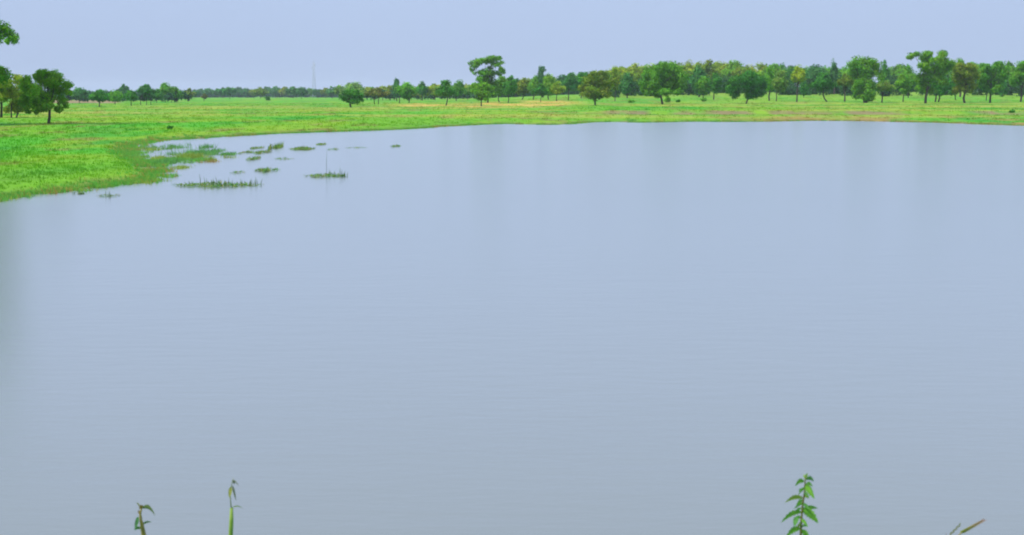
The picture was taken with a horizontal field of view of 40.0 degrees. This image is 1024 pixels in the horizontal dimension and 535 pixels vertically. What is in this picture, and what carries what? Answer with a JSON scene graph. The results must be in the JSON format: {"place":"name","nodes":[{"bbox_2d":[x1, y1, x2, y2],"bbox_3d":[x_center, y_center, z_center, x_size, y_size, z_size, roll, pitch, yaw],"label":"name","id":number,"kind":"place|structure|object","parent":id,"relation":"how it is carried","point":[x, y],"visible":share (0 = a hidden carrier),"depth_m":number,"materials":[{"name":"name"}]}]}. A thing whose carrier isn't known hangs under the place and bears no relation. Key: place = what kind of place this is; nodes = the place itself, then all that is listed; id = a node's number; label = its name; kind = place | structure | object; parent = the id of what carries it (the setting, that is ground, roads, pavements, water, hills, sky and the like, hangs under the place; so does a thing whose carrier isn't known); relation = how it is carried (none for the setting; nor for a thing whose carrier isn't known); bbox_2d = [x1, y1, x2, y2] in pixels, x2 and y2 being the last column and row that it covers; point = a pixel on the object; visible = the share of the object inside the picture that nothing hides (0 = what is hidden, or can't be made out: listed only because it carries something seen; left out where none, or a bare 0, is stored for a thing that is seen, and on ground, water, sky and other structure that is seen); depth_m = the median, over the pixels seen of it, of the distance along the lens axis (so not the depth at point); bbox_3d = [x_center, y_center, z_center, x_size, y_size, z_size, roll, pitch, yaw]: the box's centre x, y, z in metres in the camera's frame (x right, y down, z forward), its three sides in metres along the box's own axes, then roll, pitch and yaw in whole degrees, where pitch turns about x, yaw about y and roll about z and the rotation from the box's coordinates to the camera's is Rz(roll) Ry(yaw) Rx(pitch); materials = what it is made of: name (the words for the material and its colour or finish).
{"place":"outdoors","nodes":[
{"label":"outdoors","id":0,"kind":"place"},
{"bbox_2d":[0,121,1023,534],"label":"water","id":1,"kind":"structure","parent":0,"point":[626,329],"depth_m":13.26,"materials":[{"name":"liquid"}]},
{"bbox_2d":[118,148,157,154],"bbox_3d":[-14.674,-4.508,54.445,1.643,0.245,6.246,0,7,0],"label":"marsh grass clump","id":2,"kind":"object","parent":1,"relation":"on","point":[138,152],"visible":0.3,"depth_m":54.02,"materials":[{"name":"green plant"}]},
{"bbox_2d":[119,145,174,152],"bbox_3d":[-14.916,-4.687,55.878,1.624,0.250,7.340,0,7,0],"label":"marsh grass clump","id":3,"kind":"object","parent":1,"relation":"on","point":[148,149],"visible":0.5,"depth_m":57.58,"materials":[{"name":"plant"}]},
{"bbox_2d":[129,155,170,159],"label":"marsh grass clump","id":4,"kind":"object","parent":1,"relation":"on","point":[155,157],"visible":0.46,"depth_m":49.70,"materials":[{"name":"plant"}]},
{"bbox_2d":[128,157,186,165],"bbox_3d":[-11.799,-3.478,46.293,2.343,0.187,8.200,0,7,0],"label":"marsh grass clump","id":5,"kind":"object","parent":1,"relation":"on","point":[158,161],"visible":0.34,"depth_m":46.36,"materials":[{"name":"green plant"}]},
{"bbox_2d":[145,140,190,149],"bbox_3d":[-14.713,-5.252,60.407,2.339,0.269,6.585,0,7,0],"label":"marsh grass clump","id":6,"kind":"object","parent":1,"relation":"on","point":[169,146],"visible":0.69,"depth_m":60.04,"materials":[{"name":"green plant"}]},
{"bbox_2d":[146,156,189,163],"bbox_3d":[-11.543,-3.554,46.819,1.366,0.208,4.473,0,7,0],"label":"marsh grass clump","id":7,"kind":"object","parent":1,"relation":"on","point":[171,160],"visible":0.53,"depth_m":46.92,"materials":[{"name":"green plant"}]},
{"bbox_2d":[160,147,202,154],"bbox_3d":[-12.914,-4.576,54.857,1.870,0.280,5.560,-1,7,-9],"label":"marsh grass clump","id":8,"kind":"object","parent":1,"relation":"on","point":[170,152],"visible":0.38,"depth_m":53.64,"materials":[{"name":"plant"}]},
{"bbox_2d":[170,151,215,158],"bbox_3d":[-11.487,-4.000,50.060,1.351,0.305,3.263,0,7,0],"label":"marsh grass clump","id":9,"kind":"object","parent":1,"relation":"on","point":[191,155],"visible":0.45,"depth_m":50.31,"materials":[{"name":"green plant"}]},
{"bbox_2d":[177,156,211,162],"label":"marsh grass clump","id":10,"kind":"object","parent":1,"relation":"on","point":[199,159],"visible":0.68,"depth_m":48.11,"materials":[{"name":"green plant"}]},
{"bbox_2d":[181,148,221,155],"bbox_3d":[-11.824,-4.394,53.398,1.573,0.274,5.048,-1,7,-11],"label":"marsh grass clump","id":11,"kind":"object","parent":1,"relation":"on","point":[207,151],"visible":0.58,"depth_m":53.73,"materials":[{"name":"green plant"}]},
{"bbox_2d":[174,175,261,187],"bbox_3d":[-7.260,-2.125,35.046,2.123,0.384,1.774,-4,8,-27],"label":"floating plant mat","id":12,"kind":"object","parent":1,"relation":"on","point":[218,184],"visible":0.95,"depth_m":34.97,"materials":[{"name":"green plant"}]},
{"bbox_2d":[291,146,315,149],"bbox_3d":[-8.712,-4.913,58.332,1.213,0.245,2.258,0,7,0],"label":"floating plant mat","id":13,"kind":"object","parent":1,"relation":"on","point":[303,148],"visible":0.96,"depth_m":58.05,"materials":[{"name":"green plant"}]},
{"bbox_2d":[305,157,347,177],"bbox_3d":[-5.276,-2.906,39.141,1.350,0.936,1.363,-6,9,-39],"label":"floating plant mat","id":14,"kind":"object","parent":1,"relation":"on","point":[329,174],"visible":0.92,"depth_m":38.95,"materials":[{"name":"green plant"}]},
{"bbox_2d":[0,91,1023,193],"bbox_3d":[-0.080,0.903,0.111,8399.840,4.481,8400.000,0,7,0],"label":"ground","id":15,"kind":"structure","parent":0,"point":[650,102],"depth_m":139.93,"materials":[{"name":"green plant"}]},
{"bbox_2d":[0,66,9,117],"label":"bushy tree","id":16,"kind":"object","parent":15,"relation":"on","point":[1,104],"visible":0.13,"depth_m":117.23,"materials":[{"name":"green plant"}]},
{"bbox_2d":[0,20,19,85],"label":"tall tree","id":17,"kind":"object","parent":15,"relation":"on","point":[8,36],"visible":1,"depth_m":91.33,"materials":[{"name":"green plant"}]},
{"bbox_2d":[0,73,31,117],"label":"bushy tree","id":18,"kind":"object","parent":15,"relation":"on","point":[12,92],"visible":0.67,"depth_m":115.79,"materials":[{"name":"green plant"}]},
{"bbox_2d":[17,68,74,122],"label":"spreading tree","id":19,"kind":"object","parent":15,"relation":"on","point":[48,80],"visible":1,"depth_m":94.66,"materials":[{"name":"green plant"}]},
{"bbox_2d":[71,86,88,102],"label":"tree","id":20,"kind":"object","parent":15,"relation":"on","point":[79,93],"visible":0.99,"depth_m":315.66,"materials":[{"name":"green plant"}]},
{"bbox_2d":[87,89,109,106],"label":"spreading tree","id":21,"kind":"object","parent":15,"relation":"on","point":[97,95],"visible":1,"depth_m":220.00,"materials":[{"name":"green plant"}]},
{"bbox_2d":[109,89,123,103],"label":"tree","id":22,"kind":"object","parent":15,"relation":"on","point":[115,95],"visible":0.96,"depth_m":273.91,"materials":[{"name":"green plant"}]},
{"bbox_2d":[122,89,138,105],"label":"tree","id":23,"kind":"object","parent":15,"relation":"on","point":[128,95],"visible":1,"depth_m":242.75,"materials":[{"name":"green plant"}]},
{"bbox_2d":[134,502,154,534],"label":"wilting weed","id":24,"kind":"object","parent":15,"relation":"on","point":[141,527],"visible":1,"depth_m":3.50,"materials":[{"name":"green plant"}]},
{"bbox_2d":[136,84,156,104],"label":"open tree","id":25,"kind":"object","parent":15,"relation":"on","point":[146,90],"visible":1,"depth_m":257.43,"materials":[{"name":"green plant"}]},
{"bbox_2d":[153,88,164,102],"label":"bushy tree","id":26,"kind":"object","parent":15,"relation":"on","point":[159,94],"visible":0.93,"depth_m":317.55,"materials":[{"name":"green plant"}]},
{"bbox_2d":[160,81,171,101],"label":"tall tree","id":27,"kind":"object","parent":15,"relation":"on","point":[165,89],"visible":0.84,"depth_m":335.51,"materials":[{"name":"green plant"}]},
{"bbox_2d":[170,86,183,101],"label":"tree","id":28,"kind":"object","parent":15,"relation":"on","point":[176,92],"visible":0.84,"depth_m":337.64,"materials":[{"name":"green plant"}]},
{"bbox_2d":[37,89,344,101],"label":"scrub","id":29,"kind":"object","parent":15,"relation":"on","point":[170,96],"visible":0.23,"depth_m":365.11,"materials":[{"name":"green foliage"}]},
{"bbox_2d":[222,87,236,95],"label":"tree","id":30,"kind":"object","parent":15,"relation":"on","point":[227,91],"visible":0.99,"depth_m":554.32,"materials":[{"name":"green plant"}]},
{"bbox_2d":[228,478,241,534],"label":"grass cane","id":31,"kind":"object","parent":15,"relation":"on","point":[231,514],"depth_m":3.50,"materials":[{"name":"green plant"}]},
{"bbox_2d":[253,87,268,98],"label":"tree","id":32,"kind":"object","parent":15,"relation":"on","point":[260,91],"visible":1,"depth_m":591.70,"materials":[{"name":"green plant"}]},
{"bbox_2d":[268,86,280,96],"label":"tree","id":33,"kind":"object","parent":15,"relation":"on","point":[273,91],"visible":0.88,"depth_m":774.54,"materials":[{"name":"green plant"}]},
{"bbox_2d":[277,86,289,96],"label":"tree","id":34,"kind":"object","parent":15,"relation":"on","point":[281,91],"visible":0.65,"depth_m":701.36,"materials":[{"name":"green plant"}]},
{"bbox_2d":[285,86,297,95],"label":"tree","id":35,"kind":"object","parent":15,"relation":"on","point":[292,90],"visible":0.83,"depth_m":627.95,"materials":[{"name":"green plant"}]},
{"bbox_2d":[295,87,308,98],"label":"tree","id":36,"kind":"object","parent":15,"relation":"on","point":[301,91],"visible":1,"depth_m":554.66,"materials":[{"name":"green plant"}]},
{"bbox_2d":[325,86,336,95],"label":"tree","id":37,"kind":"object","parent":15,"relation":"on","point":[330,90],"visible":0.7,"depth_m":591.62,"materials":[{"name":"green plant"}]},
{"bbox_2d":[333,84,344,99],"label":"tree","id":38,"kind":"object","parent":15,"relation":"on","point":[338,90],"visible":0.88,"depth_m":472.01,"materials":[{"name":"green plant"}]},
{"bbox_2d":[339,88,363,106],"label":"round tree","id":39,"kind":"object","parent":15,"relation":"on","point":[352,96],"visible":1,"depth_m":202.05,"materials":[{"name":"green plant"}]},
{"bbox_2d":[343,82,364,90],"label":"tree","id":40,"kind":"object","parent":15,"relation":"on","point":[356,85],"visible":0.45,"depth_m":472.76,"materials":[{"name":"green plant"}]},
{"bbox_2d":[364,87,390,103],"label":"two stemmed tree","id":41,"kind":"object","parent":15,"relation":"on","point":[377,91],"visible":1,"depth_m":261.70,"materials":[{"name":"green plant"}]},
{"bbox_2d":[390,78,400,100],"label":"open tree","id":42,"kind":"object","parent":15,"relation":"on","point":[395,85],"visible":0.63,"depth_m":373.35,"materials":[{"name":"green plant"}]},
{"bbox_2d":[394,82,417,102],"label":"tree","id":43,"kind":"object","parent":15,"relation":"on","point":[406,90],"visible":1,"depth_m":289.61,"materials":[{"name":"green plant"}]},
{"bbox_2d":[415,81,428,99],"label":"tree","id":44,"kind":"object","parent":15,"relation":"on","point":[422,89],"visible":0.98,"depth_m":390.51,"materials":[{"name":"green plant"}]},
{"bbox_2d":[427,83,442,98],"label":"background tree","id":45,"kind":"object","parent":15,"relation":"on","point":[431,89],"visible":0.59,"depth_m":390.82,"materials":[{"name":"green plant"}]},
{"bbox_2d":[434,80,455,105],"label":"spreading tree","id":46,"kind":"object","parent":15,"relation":"on","point":[445,91],"visible":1,"depth_m":221.47,"materials":[{"name":"green plant"}]},
{"bbox_2d":[453,79,465,100],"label":"tree","id":47,"kind":"object","parent":15,"relation":"on","point":[459,86],"visible":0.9,"depth_m":317.55,"materials":[{"name":"green plant"}]},
{"bbox_2d":[463,84,472,99],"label":"tree","id":48,"kind":"object","parent":15,"relation":"on","point":[468,89],"visible":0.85,"depth_m":340.37,"materials":[{"name":"green plant"}]},
{"bbox_2d":[359,87,580,99],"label":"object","id":49,"kind":"object","parent":15,"relation":"on","point":[417,97],"visible":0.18,"depth_m":420.24,"materials":[{"name":"green plant"}]},
{"bbox_2d":[469,81,493,105],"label":"vase tree","id":50,"kind":"object","parent":15,"relation":"on","point":[483,92],"visible":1,"depth_m":205.20,"materials":[{"name":"green plant"}]},
{"bbox_2d":[467,55,505,102],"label":"umbrella tree","id":51,"kind":"object","parent":15,"relation":"on","point":[487,75],"visible":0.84,"depth_m":258.76,"materials":[{"name":"green plant"}]},
{"bbox_2d":[495,76,506,101],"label":"tree","id":52,"kind":"object","parent":15,"relation":"on","point":[502,79],"visible":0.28,"depth_m":264.71,"materials":[{"name":"green plant"}]},
{"bbox_2d":[502,75,518,102],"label":"tree","id":53,"kind":"object","parent":15,"relation":"on","point":[510,86],"visible":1,"depth_m":250.49,"materials":[{"name":"green plant"}]},
{"bbox_2d":[0,119,1023,201],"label":"shore grass","id":54,"kind":"structure","parent":15,"relation":"on","point":[150,175],"depth_m":47.97,"materials":[{"name":"green plant"}]},
{"bbox_2d":[516,77,529,99],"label":"tree","id":55,"kind":"object","parent":15,"relation":"on","point":[522,87],"visible":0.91,"depth_m":299.48,"materials":[{"name":"green plant"}]},
{"bbox_2d":[527,75,539,99],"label":"tree","id":56,"kind":"object","parent":15,"relation":"on","point":[533,84],"visible":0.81,"depth_m":296.92,"materials":[{"name":"green plant"}]},
{"bbox_2d":[533,83,547,101],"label":"round tree","id":57,"kind":"object","parent":15,"relation":"on","point":[541,89],"visible":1,"depth_m":259.68,"materials":[{"name":"green plant"}]},
{"bbox_2d":[536,65,545,96],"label":"tall tree","id":58,"kind":"object","parent":15,"relation":"on","point":[539,77],"visible":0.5,"depth_m":326.35,"materials":[{"name":"green plant"}]},
{"bbox_2d":[542,73,555,99],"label":"tree","id":59,"kind":"object","parent":15,"relation":"on","point":[548,79],"visible":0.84,"depth_m":286.82,"materials":[{"name":"green plant"}]},
{"bbox_2d":[549,80,565,100],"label":"tree","id":60,"kind":"object","parent":15,"relation":"on","point":[556,88],"visible":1,"depth_m":262.32,"materials":[{"name":"green plant"}]},
{"bbox_2d":[561,72,580,99],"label":"tree","id":61,"kind":"object","parent":15,"relation":"on","point":[569,82],"visible":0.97,"depth_m":271.85,"materials":[{"name":"green plant"}]},
{"bbox_2d":[575,71,590,97],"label":"tree","id":62,"kind":"object","parent":15,"relation":"on","point":[580,75],"visible":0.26,"depth_m":296.85,"materials":[{"name":"green plant"}]},
{"bbox_2d":[577,70,614,104],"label":"vase tree","id":63,"kind":"object","parent":15,"relation":"on","point":[600,82],"visible":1,"depth_m":212.74,"materials":[{"name":"green plant"}]},
{"bbox_2d":[610,66,621,95],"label":"slender tree","id":64,"kind":"object","parent":15,"relation":"on","point":[616,77],"visible":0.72,"depth_m":255.16,"materials":[{"name":"green plant"}]},
{"bbox_2d":[619,71,636,97],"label":"tree","id":65,"kind":"object","parent":15,"relation":"on","point":[627,85],"visible":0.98,"depth_m":284.89,"materials":[{"name":"green plant"}]},
{"bbox_2d":[621,62,641,81],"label":"tree","id":66,"kind":"object","parent":15,"relation":"on","point":[633,70],"visible":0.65,"depth_m":352.22,"materials":[{"name":"green plant"}]},
{"bbox_2d":[637,60,690,103],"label":"spreading tree","id":67,"kind":"object","parent":15,"relation":"on","point":[659,84],"visible":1,"depth_m":221.13,"materials":[{"name":"green plant"}]},
{"bbox_2d":[673,62,691,76],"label":"tree","id":68,"kind":"object","parent":15,"relation":"on","point":[685,69],"visible":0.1,"depth_m":341.05,"materials":[{"name":"green plant"}]},
{"bbox_2d":[688,65,704,96],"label":"tree","id":69,"kind":"object","parent":15,"relation":"on","point":[698,73],"visible":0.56,"depth_m":288.87,"materials":[{"name":"green plant"}]},
{"bbox_2d":[694,76,712,97],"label":"tree","id":70,"kind":"object","parent":15,"relation":"on","point":[703,85],"visible":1,"depth_m":259.33,"materials":[{"name":"green plant"}]},
{"bbox_2d":[701,59,722,79],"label":"tree","id":71,"kind":"object","parent":15,"relation":"on","point":[707,66],"visible":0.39,"depth_m":352.60,"materials":[{"name":"green plant"}]},
{"bbox_2d":[710,72,722,99],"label":"tree","id":72,"kind":"object","parent":15,"relation":"on","point":[716,81],"visible":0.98,"depth_m":265.24,"materials":[{"name":"green plant"}]},
{"bbox_2d":[721,60,744,78],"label":"tree","id":73,"kind":"object","parent":15,"relation":"on","point":[731,66],"visible":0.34,"depth_m":364.30,"materials":[{"name":"green plant"}]},
{"bbox_2d":[731,64,753,77],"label":"tree","id":74,"kind":"object","parent":15,"relation":"on","point":[739,70],"visible":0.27,"depth_m":340.57,"materials":[{"name":"green plant"}]},
{"bbox_2d":[725,70,768,103],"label":"tree","id":75,"kind":"object","parent":15,"relation":"on","point":[747,79],"visible":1,"depth_m":227.43,"materials":[{"name":"green plant"}]},
{"bbox_2d":[755,62,766,72],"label":"tree","id":76,"kind":"object","parent":15,"relation":"on","point":[761,67],"visible":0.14,"depth_m":376.36,"materials":[{"name":"green plant"}]},
{"bbox_2d":[765,65,774,100],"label":"slender tree","id":77,"kind":"object","parent":15,"relation":"on","point":[769,76],"visible":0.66,"depth_m":252.43,"materials":[{"name":"green plant"}]},
{"bbox_2d":[758,63,783,76],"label":"tree","id":78,"kind":"object","parent":15,"relation":"on","point":[775,68],"visible":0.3,"depth_m":352.36,"materials":[{"name":"green plant"}]},
{"bbox_2d":[770,69,788,100],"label":"tree","id":79,"kind":"object","parent":15,"relation":"on","point":[779,82],"visible":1,"depth_m":247.34,"materials":[{"name":"green plant"}]},
{"bbox_2d":[784,65,799,84],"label":"tree","id":80,"kind":"object","parent":15,"relation":"on","point":[789,70],"visible":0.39,"depth_m":387.65,"materials":[{"name":"green plant"}]},
{"bbox_2d":[790,64,805,101],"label":"slender tree","id":81,"kind":"object","parent":15,"relation":"on","point":[798,75],"visible":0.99,"depth_m":242.46,"materials":[{"name":"green plant"}]},
{"bbox_2d":[782,473,818,534],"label":"nettle weed","id":82,"kind":"object","parent":15,"relation":"on","point":[807,511],"visible":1,"depth_m":3.49,"materials":[{"name":"green plant"}]},
{"bbox_2d":[800,81,808,97],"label":"tree","id":83,"kind":"object","parent":15,"relation":"on","point":[804,89],"visible":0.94,"depth_m":282.49,"materials":[{"name":"green plant"}]},
{"bbox_2d":[607,69,1023,97],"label":"wood understorey","id":84,"kind":"object","parent":15,"relation":"on","point":[791,89],"visible":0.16,"depth_m":310.16,"materials":[{"name":"foliage"},{"name":"bark"}]},
{"bbox_2d":[804,64,827,81],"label":"tree","id":85,"kind":"object","parent":15,"relation":"on","point":[813,71],"visible":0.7,"depth_m":340.55,"materials":[{"name":"green plant"}]},
{"bbox_2d":[808,72,838,101],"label":"spreading tree","id":86,"kind":"object","parent":15,"relation":"on","point":[823,82],"visible":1,"depth_m":242.41,"materials":[{"name":"green plant"}]},
{"bbox_2d":[830,58,838,93],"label":"pointed tree","id":87,"kind":"object","parent":15,"relation":"on","point":[833,70],"visible":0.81,"depth_m":326.53,"materials":[{"name":"green plant"}]},
{"bbox_2d":[837,73,854,101],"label":"tree","id":88,"kind":"object","parent":15,"relation":"on","point":[844,81],"visible":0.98,"depth_m":245.45,"materials":[{"name":"green plant"}]},
{"bbox_2d":[846,55,886,102],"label":"two tiered tree","id":89,"kind":"object","parent":15,"relation":"on","point":[865,70],"visible":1,"depth_m":233.69,"materials":[{"name":"green plant"}]},
{"bbox_2d":[876,80,895,102],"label":"tree","id":90,"kind":"object","parent":15,"relation":"on","point":[885,86],"visible":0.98,"depth_m":237.28,"materials":[{"name":"green plant"}]},
{"bbox_2d":[882,59,890,79],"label":"pointed tree","id":91,"kind":"object","parent":15,"relation":"on","point":[887,72],"visible":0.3,"depth_m":316.46,"materials":[{"name":"green plant"}]},
{"bbox_2d":[890,63,914,80],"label":"tree","id":92,"kind":"object","parent":15,"relation":"on","point":[897,70],"visible":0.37,"depth_m":389.05,"materials":[{"name":"green plant"}]},
{"bbox_2d":[894,71,911,101],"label":"tree","id":93,"kind":"object","parent":15,"relation":"on","point":[903,83],"visible":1,"depth_m":243.37,"materials":[{"name":"green plant"}]},
{"bbox_2d":[897,64,917,97],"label":"tree","id":94,"kind":"object","parent":15,"relation":"on","point":[909,73],"visible":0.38,"depth_m":281.80,"materials":[{"name":"green plant"}]},
{"bbox_2d":[905,49,956,102],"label":"tall tree","id":95,"kind":"object","parent":15,"relation":"on","point":[935,69],"visible":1,"depth_m":228.70,"materials":[{"name":"green plant"}]},
{"bbox_2d":[929,74,953,101],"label":"tree","id":96,"kind":"object","parent":15,"relation":"on","point":[939,89],"visible":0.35,"depth_m":243.17,"materials":[{"name":"green plant"}]},
{"bbox_2d":[947,74,960,99],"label":"tree","id":97,"kind":"object","parent":15,"relation":"on","point":[954,85],"visible":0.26,"depth_m":259.46,"materials":[{"name":"green plant"}]},
{"bbox_2d":[951,61,980,102],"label":"spreading tree","id":98,"kind":"object","parent":15,"relation":"on","point":[966,74],"visible":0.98,"depth_m":233.26,"materials":[{"name":"green plant"}]},
{"bbox_2d":[946,518,985,534],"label":"seeding grass","id":99,"kind":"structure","parent":15,"relation":"on","point":[971,526],"depth_m":3.50,"materials":[{"name":"green plant"}]},
{"bbox_2d":[976,61,1010,102],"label":"spreading tree","id":100,"kind":"object","parent":15,"relation":"on","point":[989,74],"visible":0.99,"depth_m":235.07,"materials":[{"name":"green plant"}]},
{"bbox_2d":[998,79,1008,96],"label":"tree","id":101,"kind":"object","parent":15,"relation":"on","point":[1001,92],"visible":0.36,"depth_m":287.17,"materials":[{"name":"green plant"}]},
{"bbox_2d":[999,61,1014,78],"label":"tree","id":102,"kind":"object","parent":15,"relation":"on","point":[1010,64],"visible":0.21,"depth_m":352.28,"materials":[{"name":"green plant"}]},
{"bbox_2d":[1007,59,1023,101],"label":"spreading tree","id":103,"kind":"object","parent":15,"relation":"on","point":[1017,79],"visible":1,"depth_m":243.49,"materials":[{"name":"green plant"}]},
{"bbox_2d":[0,0,1023,94],"label":"sky","id":104,"kind":"structure","parent":0,"point":[104,45],"materials":[{"name":"blue"}]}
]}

